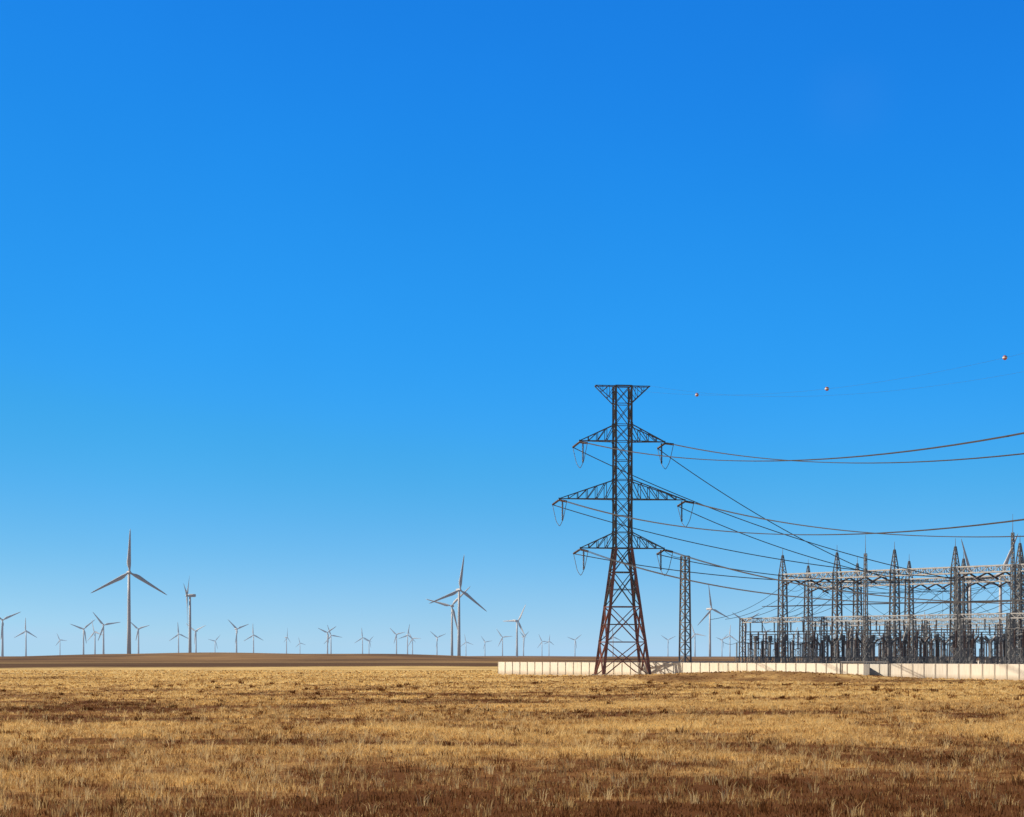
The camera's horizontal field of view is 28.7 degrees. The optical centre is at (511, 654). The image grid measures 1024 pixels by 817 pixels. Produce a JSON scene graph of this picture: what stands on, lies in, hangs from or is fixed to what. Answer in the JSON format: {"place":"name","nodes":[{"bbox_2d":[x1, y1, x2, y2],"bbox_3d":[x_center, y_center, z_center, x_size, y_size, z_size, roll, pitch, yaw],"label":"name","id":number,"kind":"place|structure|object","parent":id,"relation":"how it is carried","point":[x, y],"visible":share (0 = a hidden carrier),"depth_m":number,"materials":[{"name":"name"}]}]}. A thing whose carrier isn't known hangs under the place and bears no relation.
{"place":"outdoors","nodes":[
{"label":"outdoors","id":0,"kind":"place"},
{"bbox_2d":[0,652,1023,816],"bbox_3d":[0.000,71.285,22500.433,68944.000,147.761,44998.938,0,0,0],"label":"ground","id":1,"kind":"structure","parent":0,"point":[218,661],"depth_m":61.55,"materials":[{"name":"brown soil"}]},
{"bbox_2d":[0,530,1017,658],"bbox_3d":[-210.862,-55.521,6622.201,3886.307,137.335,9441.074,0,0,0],"label":"wind turbines","id":2,"kind":"object","parent":1,"relation":"on","point":[187,595],"visible":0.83,"depth_m":3277.66,"materials":[{"name":"white metal"}]},
{"bbox_2d":[0,670,1023,816],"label":"dead grass tufts","id":3,"kind":"object","parent":1,"relation":"on","point":[549,813],"visible":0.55,"depth_m":53.69,"materials":[{"name":"brown plant"}]},
{"bbox_2d":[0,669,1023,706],"bbox_3d":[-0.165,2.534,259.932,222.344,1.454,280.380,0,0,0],"label":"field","id":4,"kind":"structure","parent":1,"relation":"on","point":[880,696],"depth_m":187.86,"materials":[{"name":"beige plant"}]},
{"bbox_2d":[0,698,1023,816],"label":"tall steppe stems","id":5,"kind":"object","parent":1,"relation":"on","point":[274,738],"visible":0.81,"depth_m":60.15,"materials":[{"name":"beige plant"}]},
{"bbox_2d":[0,722,1023,816],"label":"steppe clumps","id":6,"kind":"object","parent":1,"relation":"on","point":[764,804],"visible":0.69,"depth_m":49.98,"materials":[{"name":"brown plant"}]},
{"bbox_2d":[559,385,685,659],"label":"transmission pylon bracing","id":7,"kind":"object","parent":1,"relation":"on","point":[630,427],"visible":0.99,"depth_m":289.65,"materials":[{"name":"grey metal"}]},
{"bbox_2d":[600,353,1022,396],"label":"earth wires","id":8,"kind":"object","parent":7,"relation":"attached to","point":[821,389],"visible":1,"depth_m":236.59,"materials":[{"name":"grey metal"}]},
{"bbox_2d":[695,355,1006,396],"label":"aerial marker balls","id":9,"kind":"object","parent":8,"relation":"attached to","point":[828,389],"visible":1,"depth_m":224.98},
{"bbox_2d":[594,547,650,673],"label":"transmission tower legs","id":10,"kind":"object","parent":1,"relation":"on","point":[607,641],"visible":0.81,"depth_m":288.56,"materials":[{"name":"grey metal"}]},
{"bbox_2d":[498,661,1023,679],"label":"perimeter wall panels","id":11,"kind":"object","parent":1,"relation":"on","point":[535,668],"visible":0.68,"depth_m":272.60,"materials":[{"name":"beige concrete"}]},
{"bbox_2d":[505,661,1019,679],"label":"fence posts","id":12,"kind":"object","parent":1,"relation":"on","point":[785,668],"visible":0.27,"depth_m":271.10,"materials":[{"name":"grey concrete"}]},
{"bbox_2d":[678,518,1023,676],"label":"substation steelwork","id":13,"kind":"object","parent":1,"relation":"on","point":[1013,655],"visible":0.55,"depth_m":293.86,"materials":[{"name":"metal"}]},
{"bbox_2d":[552,441,1023,660],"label":"insulators","id":14,"kind":"object","parent":13,"relation":"attached to","point":[937,648],"visible":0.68,"depth_m":288.75,"materials":[{"name":"ceramic"}]},
{"bbox_2d":[552,432,1023,603],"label":"phase conductors","id":15,"kind":"object","parent":14,"relation":"on","point":[763,518],"visible":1,"depth_m":267.04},
{"bbox_2d":[742,564,1023,628],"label":"substation gantry beams","id":16,"kind":"structure","parent":13,"relation":"on","point":[879,620],"depth_m":300.01,"materials":[{"name":"metal"}]},
{"bbox_2d":[0,699,1023,805],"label":"dry grass","id":17,"kind":"structure","parent":0,"point":[771,725],"depth_m":78.97,"materials":[{"name":"beige plant"}]},
{"bbox_2d":[0,0,1023,656],"label":"sky","id":18,"kind":"structure","parent":0,"point":[321,306],"materials":[{"name":"blue"}]},
{"label":"gravel yard","id":19,"kind":"structure","parent":0,"visible":0},
{"bbox_2d":[736,635,1007,660],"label":"grey insulators","id":20,"kind":"object","parent":19,"relation":"on","point":[888,646],"visible":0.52,"depth_m":288.82,"materials":[{"name":"ceramic"}]},
{"bbox_2d":[737,626,1023,663],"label":"substation equipment","id":21,"kind":"object","parent":19,"relation":"on","point":[904,637],"visible":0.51,"depth_m":284.31,"materials":[{"name":"grey metal"}]},
{"bbox_2d":[710,576,1023,646],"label":"substation conductors","id":22,"kind":"object","parent":21,"relation":"on","point":[907,629],"visible":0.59,"depth_m":296.07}
]}

